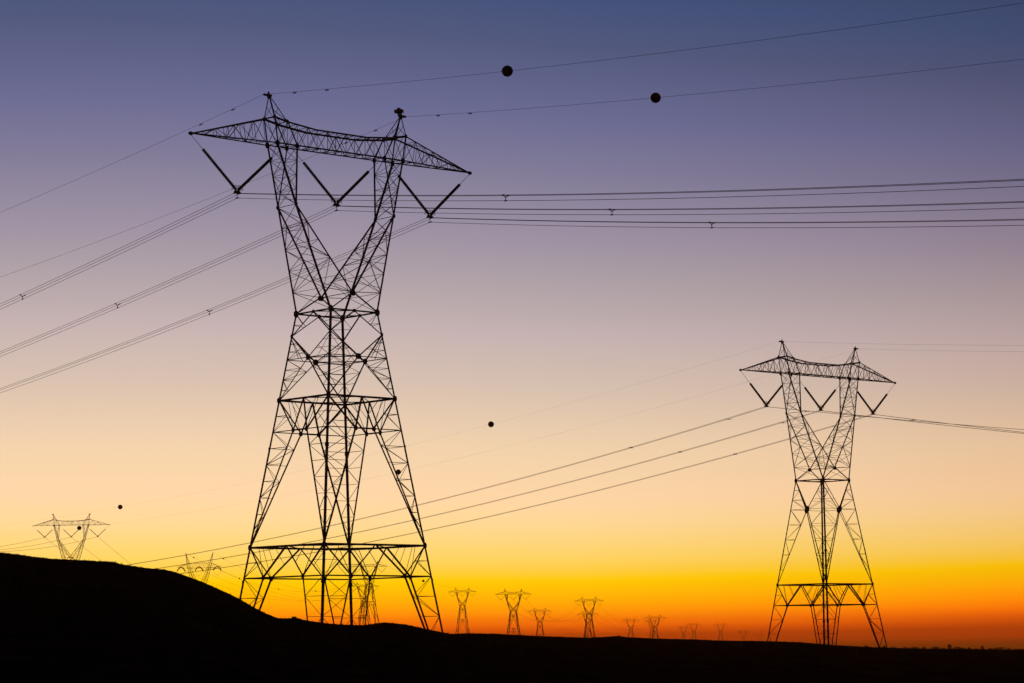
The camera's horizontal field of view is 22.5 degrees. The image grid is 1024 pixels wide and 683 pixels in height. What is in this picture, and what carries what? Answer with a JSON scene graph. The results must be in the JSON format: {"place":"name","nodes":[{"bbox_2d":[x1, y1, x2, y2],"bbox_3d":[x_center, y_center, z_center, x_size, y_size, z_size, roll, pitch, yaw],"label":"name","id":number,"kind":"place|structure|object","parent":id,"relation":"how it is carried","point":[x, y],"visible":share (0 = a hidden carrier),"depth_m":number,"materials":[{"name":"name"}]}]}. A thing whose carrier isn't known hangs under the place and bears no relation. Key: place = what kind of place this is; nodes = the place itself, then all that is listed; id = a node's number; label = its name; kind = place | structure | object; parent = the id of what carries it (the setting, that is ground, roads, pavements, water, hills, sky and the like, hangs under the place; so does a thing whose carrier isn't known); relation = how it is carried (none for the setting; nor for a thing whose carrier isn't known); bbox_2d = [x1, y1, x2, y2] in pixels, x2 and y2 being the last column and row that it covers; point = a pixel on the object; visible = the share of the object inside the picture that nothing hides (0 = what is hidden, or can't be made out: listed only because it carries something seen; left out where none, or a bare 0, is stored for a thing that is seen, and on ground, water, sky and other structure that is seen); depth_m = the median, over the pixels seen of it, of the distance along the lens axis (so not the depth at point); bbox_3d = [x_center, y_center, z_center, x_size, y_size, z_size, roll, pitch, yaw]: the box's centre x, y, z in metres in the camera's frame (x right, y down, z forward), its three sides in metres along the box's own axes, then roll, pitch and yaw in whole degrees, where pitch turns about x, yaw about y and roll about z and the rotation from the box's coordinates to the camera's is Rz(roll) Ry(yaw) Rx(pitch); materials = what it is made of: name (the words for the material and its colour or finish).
{"place":"outdoors","nodes":[
{"label":"outdoors","id":0,"kind":"place"},
{"bbox_2d":[0,552,1023,682],"bbox_3d":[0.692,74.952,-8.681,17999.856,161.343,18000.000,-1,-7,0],"label":"ground","id":1,"kind":"structure","parent":0,"point":[80,634],"depth_m":94.22,"materials":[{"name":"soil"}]},
{"bbox_2d":[34,513,109,559],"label":"lattice pylon","id":2,"kind":"object","parent":1,"relation":"on","point":[61,544],"visible":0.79,"depth_m":983.50,"materials":[{"name":"metal"}]},
{"bbox_2d":[177,553,221,583],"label":"lattice pylon","id":3,"kind":"object","parent":1,"relation":"on","point":[207,567],"visible":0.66,"depth_m":1633.91,"materials":[{"name":"metal"}]},
{"bbox_2d":[188,92,471,631],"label":"lattice pylon","id":4,"kind":"object","parent":1,"relation":"on","point":[345,401],"visible":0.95,"depth_m":219.72,"materials":[{"name":"metal"}]},
{"bbox_2d":[1,194,235,308],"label":"conductor bundle","id":5,"kind":"object","parent":4,"relation":"attached to","point":[118,251],"visible":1,"depth_m":228.71,"materials":[{"name":"metal"}]},
{"bbox_2d":[2,94,263,211],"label":"ground wire","id":6,"kind":"object","parent":4,"relation":"attached to","point":[146,148],"visible":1,"depth_m":230.06,"materials":[{"name":"metal"}]},
{"bbox_2d":[0,206,335,356],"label":"conductor bundle","id":7,"kind":"object","parent":4,"relation":"attached to","point":[164,284],"visible":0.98,"depth_m":241.68,"materials":[{"name":"metal"}]},
{"bbox_2d":[4,121,394,275],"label":"ground wire","id":8,"kind":"object","parent":4,"relation":"attached to","point":[206,199],"visible":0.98,"depth_m":251.14,"materials":[{"name":"metal"}]},
{"bbox_2d":[0,218,428,392],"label":"conductor bundle","id":9,"kind":"object","parent":4,"relation":"attached to","point":[210,310],"visible":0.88,"depth_m":254.20,"materials":[{"name":"metal"}]},
{"bbox_2d":[394,107,403,114],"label":"nest","id":10,"kind":"object","parent":4,"relation":"on","point":[397,111],"visible":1,"depth_m":227.15,"materials":[{"name":"black"}]},
{"bbox_2d":[241,179,1023,201],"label":"conductor bundle","id":11,"kind":"object","parent":4,"relation":"attached to","point":[661,192],"visible":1,"depth_m":174.92,"materials":[{"name":"metal"}]},
{"bbox_2d":[273,3,1020,93],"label":"ground wire","id":12,"kind":"object","parent":4,"relation":"attached to","point":[655,53],"visible":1,"depth_m":180.55,"materials":[{"name":"metal"}]},
{"bbox_2d":[501,65,512,76],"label":"marker ball","id":13,"kind":"object","parent":12,"relation":"attached to","point":[506,71],"visible":1,"depth_m":193.24,"materials":[{"name":"plastic"}]},
{"bbox_2d":[336,201,1023,214],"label":"conductor bundle","id":14,"kind":"object","parent":4,"relation":"attached to","point":[699,209],"visible":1,"depth_m":187.65,"materials":[{"name":"metal"}]},
{"bbox_2d":[408,59,1021,116],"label":"ground wire","id":15,"kind":"object","parent":4,"relation":"attached to","point":[713,92],"visible":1,"depth_m":197.74,"materials":[{"name":"metal"}]},
{"bbox_2d":[650,92,660,102],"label":"marker ball","id":16,"kind":"object","parent":15,"relation":"attached to","point":[654,97],"visible":1,"depth_m":203.09,"materials":[{"name":"plastic"}]},
{"bbox_2d":[429,217,1023,227],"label":"conductor bundle","id":17,"kind":"object","parent":4,"relation":"attached to","point":[741,222],"visible":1,"depth_m":199.48,"materials":[{"name":"metal"}]},
{"bbox_2d":[353,583,378,624],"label":"lattice pylon","id":18,"kind":"object","parent":1,"relation":"on","point":[360,595],"visible":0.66,"depth_m":2487.89,"materials":[{"name":"metal"}]},
{"bbox_2d":[352,561,386,623],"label":"lattice pylon","id":19,"kind":"object","parent":1,"relation":"on","point":[363,606],"visible":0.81,"depth_m":2051.59,"materials":[{"name":"metal"}]},
{"bbox_2d":[450,588,475,633],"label":"lattice pylon","id":20,"kind":"object","parent":1,"relation":"on","point":[462,609],"visible":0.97,"depth_m":2637.03,"materials":[{"name":"metal"}]},
{"bbox_2d":[495,589,529,634],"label":"lattice pylon","id":21,"kind":"object","parent":1,"relation":"on","point":[511,611],"visible":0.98,"depth_m":2104.47,"materials":[{"name":"metal"}]},
{"bbox_2d":[528,608,549,634],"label":"lattice pylon","id":22,"kind":"object","parent":1,"relation":"on","point":[539,621],"visible":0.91,"depth_m":3111.84,"materials":[{"name":"metal"}]},
{"bbox_2d":[577,612,596,636],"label":"lattice pylon","id":23,"kind":"object","parent":1,"relation":"on","point":[587,622],"visible":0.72,"depth_m":3479.89,"materials":[{"name":"metal"}]},
{"bbox_2d":[574,597,602,637],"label":"lattice pylon","id":24,"kind":"object","parent":1,"relation":"on","point":[585,631],"visible":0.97,"depth_m":2585.30,"materials":[{"name":"metal"}]},
{"bbox_2d":[622,618,638,636],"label":"lattice pylon","id":25,"kind":"object","parent":1,"relation":"on","point":[629,626],"visible":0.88,"depth_m":4254.45,"materials":[{"name":"metal"}]},
{"bbox_2d":[644,620,656,637],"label":"lattice pylon","id":26,"kind":"object","parent":1,"relation":"on","point":[651,627],"visible":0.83,"depth_m":4671.47,"materials":[{"name":"metal"}]},
{"bbox_2d":[645,615,665,638],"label":"lattice pylon","id":27,"kind":"object","parent":1,"relation":"on","point":[654,631],"visible":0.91,"depth_m":3378.32,"materials":[{"name":"metal"}]},
{"bbox_2d":[739,339,895,647],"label":"lattice pylon","id":28,"kind":"object","parent":1,"relation":"on","point":[824,576],"visible":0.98,"depth_m":341.27,"materials":[{"name":"metal"}]},
{"bbox_2d":[13,342,775,523],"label":"ground wire","id":29,"kind":"object","parent":28,"relation":"attached to","point":[459,432],"visible":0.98,"depth_m":388.80,"materials":[{"name":"metal"}]},
{"bbox_2d":[8,350,852,535],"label":"ground wire","id":30,"kind":"object","parent":28,"relation":"attached to","point":[444,461],"visible":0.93,"depth_m":414.78,"materials":[{"name":"metal"}]},
{"bbox_2d":[128,407,765,564],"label":"conductor bundle","id":31,"kind":"object","parent":28,"relation":"attached to","point":[470,491],"visible":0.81,"depth_m":380.53,"materials":[{"name":"metal"}]},
{"bbox_2d":[155,411,819,568],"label":"conductor bundle","id":32,"kind":"object","parent":28,"relation":"attached to","point":[519,494],"visible":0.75,"depth_m":387.27,"materials":[{"name":"metal"}]},
{"bbox_2d":[180,415,870,573],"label":"conductor bundle","id":33,"kind":"object","parent":28,"relation":"attached to","point":[555,500],"visible":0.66,"depth_m":396.11,"materials":[{"name":"metal"}]},
{"bbox_2d":[766,406,1023,429],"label":"conductor bundle","id":34,"kind":"object","parent":28,"relation":"attached to","point":[888,418],"visible":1,"depth_m":320.37,"materials":[{"name":"metal"}]},
{"bbox_2d":[821,410,1023,433],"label":"conductor bundle","id":35,"kind":"object","parent":28,"relation":"attached to","point":[927,423],"visible":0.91,"depth_m":328.26,"materials":[{"name":"metal"}]},
{"bbox_2d":[873,414,1023,432],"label":"conductor bundle","id":36,"kind":"object","parent":28,"relation":"attached to","point":[948,423],"visible":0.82,"depth_m":340.52,"materials":[{"name":"metal"}]},
{"bbox_2d":[0,0,1023,649],"label":"sky","id":37,"kind":"structure","parent":0,"point":[486,321],"materials":[{"name":"multicoloured"}]}
]}

